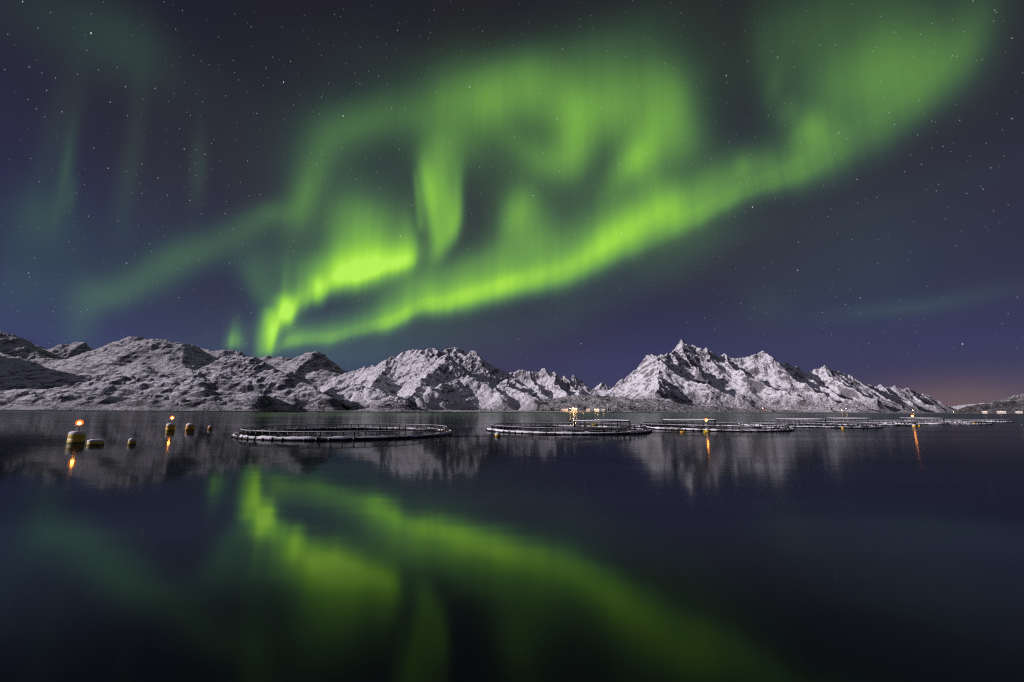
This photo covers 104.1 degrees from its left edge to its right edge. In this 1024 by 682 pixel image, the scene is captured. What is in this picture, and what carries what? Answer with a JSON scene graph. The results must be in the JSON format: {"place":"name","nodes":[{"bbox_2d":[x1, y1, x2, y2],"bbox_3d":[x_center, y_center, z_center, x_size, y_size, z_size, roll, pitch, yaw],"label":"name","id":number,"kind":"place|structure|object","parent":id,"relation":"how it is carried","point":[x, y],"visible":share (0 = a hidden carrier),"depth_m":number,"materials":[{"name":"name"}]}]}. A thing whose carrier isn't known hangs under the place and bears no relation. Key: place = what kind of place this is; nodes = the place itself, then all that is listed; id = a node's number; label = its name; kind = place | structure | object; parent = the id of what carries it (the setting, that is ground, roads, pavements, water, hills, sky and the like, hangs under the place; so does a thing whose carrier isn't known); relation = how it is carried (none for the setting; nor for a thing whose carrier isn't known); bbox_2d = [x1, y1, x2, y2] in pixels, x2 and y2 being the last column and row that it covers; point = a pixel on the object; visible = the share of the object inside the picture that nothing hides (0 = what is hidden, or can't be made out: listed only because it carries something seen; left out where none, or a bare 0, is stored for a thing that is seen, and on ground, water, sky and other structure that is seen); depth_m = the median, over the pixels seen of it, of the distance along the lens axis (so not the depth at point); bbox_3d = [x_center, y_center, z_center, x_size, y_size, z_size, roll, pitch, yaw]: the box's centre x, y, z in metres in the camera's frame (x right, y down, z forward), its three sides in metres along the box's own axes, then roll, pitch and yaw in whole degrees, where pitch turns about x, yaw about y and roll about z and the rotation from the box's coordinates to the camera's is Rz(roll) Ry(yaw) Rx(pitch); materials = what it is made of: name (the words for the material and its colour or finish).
{"place":"outdoors","nodes":[
{"label":"outdoors","id":0,"kind":"place"},
{"bbox_2d":[0,336,217,390],"bbox_3d":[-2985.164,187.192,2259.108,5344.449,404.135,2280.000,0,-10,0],"label":"hills","id":1,"kind":"structure","parent":0,"point":[129,356],"depth_m":1548.46,"materials":[{"name":"white snow"}]},
{"bbox_2d":[0,332,347,389],"bbox_3d":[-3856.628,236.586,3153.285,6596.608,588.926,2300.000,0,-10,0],"label":"hills","id":2,"kind":"structure","parent":0,"point":[317,369],"depth_m":2461.87,"materials":[{"name":"white snow"}]},
{"bbox_2d":[0,352,448,412],"bbox_3d":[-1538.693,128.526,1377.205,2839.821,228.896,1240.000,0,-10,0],"label":"hills","id":3,"kind":"structure","parent":0,"point":[225,383],"depth_m":1005.55,"materials":[{"name":"grey stone"}]},
{"bbox_2d":[209,394,320,410],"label":"forest","id":4,"kind":"object","parent":3,"relation":"on","point":[259,404],"visible":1,"depth_m":917.02,"materials":[{"name":"green plant"}]},
{"bbox_2d":[314,385,350,409],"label":"forest","id":5,"kind":"object","parent":3,"relation":"on","point":[345,406],"visible":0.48,"depth_m":1066.47,"materials":[{"name":"green plant"}]},
{"bbox_2d":[356,397,420,409],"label":"forest","id":6,"kind":"object","parent":3,"relation":"on","point":[368,406],"visible":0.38,"depth_m":1020.30,"materials":[{"name":"green plant"}]},
{"bbox_2d":[320,347,597,412],"bbox_3d":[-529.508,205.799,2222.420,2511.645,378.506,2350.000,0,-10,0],"label":"mountain","id":7,"kind":"structure","parent":0,"point":[455,379],"depth_m":1741.38,"materials":[{"name":"white snow"}]},
{"bbox_2d":[0,411,1023,681],"bbox_3d":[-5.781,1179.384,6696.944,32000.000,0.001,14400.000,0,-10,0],"label":"sea","id":8,"kind":"structure","parent":0,"point":[470,549],"depth_m":13.07,"materials":[{"name":"liquid"}]},
{"bbox_2d":[67,422,85,442],"bbox_3d":[-59.009,12.422,54.229,1.156,3.400,1.446,-1,-10,8],"label":"lighted buoy","id":9,"kind":"object","parent":8,"relation":"on","point":[78,436],"visible":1,"depth_m":53.80,"materials":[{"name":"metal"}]},
{"bbox_2d":[86,439,104,444],"bbox_3d":[-53.544,13.139,51.329,0.917,1.038,1.528,-3,-11,19],"label":"mooring buoy","id":10,"kind":"object","parent":8,"relation":"on","point":[95,441],"visible":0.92,"depth_m":51.00,"materials":[{"name":"yellow plastic"}]},
{"bbox_2d":[128,438,136,443],"bbox_3d":[-49.983,13.320,52.522,0.699,1.129,0.776,-5,-11,30],"label":"mooring buoy","id":11,"kind":"object","parent":8,"relation":"on","point":[132,440],"visible":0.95,"depth_m":52.34,"materials":[{"name":"yellow plastic"}]},
{"bbox_2d":[166,417,175,430],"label":"lighted buoy","id":12,"kind":"object","parent":8,"relation":"on","point":[171,426],"visible":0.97,"depth_m":86.48,"materials":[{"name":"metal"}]},
{"bbox_2d":[185,423,194,429],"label":"mooring buoy","id":13,"kind":"object","parent":8,"relation":"on","point":[190,426],"visible":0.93,"depth_m":88.42,"materials":[{"name":"yellow plastic"}]},
{"bbox_2d":[231,424,451,440],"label":"fish cage","id":14,"kind":"object","parent":8,"relation":"on","point":[242,434],"visible":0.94,"depth_m":66.49,"materials":[{"name":"black plastic"}]},
{"bbox_2d":[486,422,651,434],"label":"fish cage","id":15,"kind":"object","parent":8,"relation":"on","point":[496,428],"visible":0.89,"depth_m":83.31,"materials":[{"name":"black plastic"}]},
{"bbox_2d":[573,419,630,431],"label":"net frame","id":16,"kind":"object","parent":8,"relation":"on","point":[604,420],"visible":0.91,"depth_m":92.94,"materials":[{"name":"black plastic"}]},
{"bbox_2d":[663,419,716,428],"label":"net frame","id":17,"kind":"object","parent":8,"relation":"on","point":[699,420],"visible":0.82,"depth_m":111.58,"materials":[{"name":"black plastic"}]},
{"bbox_2d":[636,422,793,431],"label":"fish cage","id":18,"kind":"object","parent":8,"relation":"on","point":[782,428],"visible":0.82,"depth_m":98.33,"materials":[{"name":"black plastic"}]},
{"bbox_2d":[777,418,826,425],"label":"net frame","id":19,"kind":"object","parent":8,"relation":"on","point":[795,419],"visible":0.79,"depth_m":137.18,"materials":[{"name":"black plastic"}]},
{"bbox_2d":[738,421,882,428],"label":"fish cage","id":20,"kind":"object","parent":8,"relation":"on","point":[873,425],"visible":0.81,"depth_m":126.20,"materials":[{"name":"black plastic"}]},
{"bbox_2d":[827,418,872,423],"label":"net frame","id":21,"kind":"object","parent":8,"relation":"on","point":[867,421],"visible":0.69,"depth_m":157.94,"materials":[{"name":"black plastic"}]},
{"bbox_2d":[796,420,920,425],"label":"fish cage","id":22,"kind":"object","parent":8,"relation":"on","point":[900,423],"visible":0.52,"depth_m":148.90,"materials":[{"name":"black plastic"}]},
{"bbox_2d":[900,418,945,423],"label":"net frame","id":23,"kind":"object","parent":8,"relation":"on","point":[926,419],"visible":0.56,"depth_m":170.02,"materials":[{"name":"black plastic"}]},
{"bbox_2d":[869,420,992,424],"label":"fish cage","id":24,"kind":"object","parent":8,"relation":"on","point":[931,422],"visible":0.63,"depth_m":161.21,"materials":[{"name":"black plastic"}]},
{"bbox_2d":[904,419,1013,422],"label":"fish cage","id":25,"kind":"object","parent":8,"relation":"on","point":[996,421],"visible":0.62,"depth_m":208.21,"materials":[{"name":"black plastic"}]},
{"bbox_2d":[0,0,1023,406],"label":"sky","id":26,"kind":"structure","parent":0,"point":[586,190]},
{"bbox_2d":[512,435,560,435],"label":"mooring rope","id":27,"kind":"object","parent":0,"point":[536,435],"visible":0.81,"depth_m":73.94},
{"bbox_2d":[509,368,610,397],"bbox_3d":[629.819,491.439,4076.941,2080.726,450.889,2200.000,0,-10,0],"label":"mountain","id":28,"kind":"structure","parent":0,"point":[544,382],"depth_m":4043.78,"materials":[{"name":"white snow"}]},
{"bbox_2d":[530,394,828,413],"bbox_3d":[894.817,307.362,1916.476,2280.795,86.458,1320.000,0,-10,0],"label":"hills","id":29,"kind":"structure","parent":0,"point":[580,402],"depth_m":1602.64,"materials":[{"name":"grey stone"}]},
{"bbox_2d":[464,403,669,410],"bbox_3d":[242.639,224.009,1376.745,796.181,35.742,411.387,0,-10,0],"label":"forest","id":30,"kind":"object","parent":29,"relation":"on","point":[559,409],"visible":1,"depth_m":1419.14,"materials":[{"name":"green plant"}]},
{"bbox_2d":[602,339,956,413],"bbox_3d":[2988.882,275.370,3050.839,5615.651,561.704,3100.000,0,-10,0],"label":"mountain","id":31,"kind":"structure","parent":0,"point":[683,372],"depth_m":2612.41,"materials":[{"name":"white snow"}]},
{"bbox_2d":[951,403,983,409],"bbox_3d":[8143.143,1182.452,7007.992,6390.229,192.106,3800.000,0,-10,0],"label":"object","id":32,"kind":"structure","parent":0,"point":[959,407],"depth_m":6882.90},
{"bbox_2d":[935,394,1023,414],"bbox_3d":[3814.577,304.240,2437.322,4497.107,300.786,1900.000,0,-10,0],"label":"hills","id":33,"kind":"structure","parent":0,"point":[1011,405],"depth_m":2094.78,"materials":[{"name":"grey stone"}]}
]}

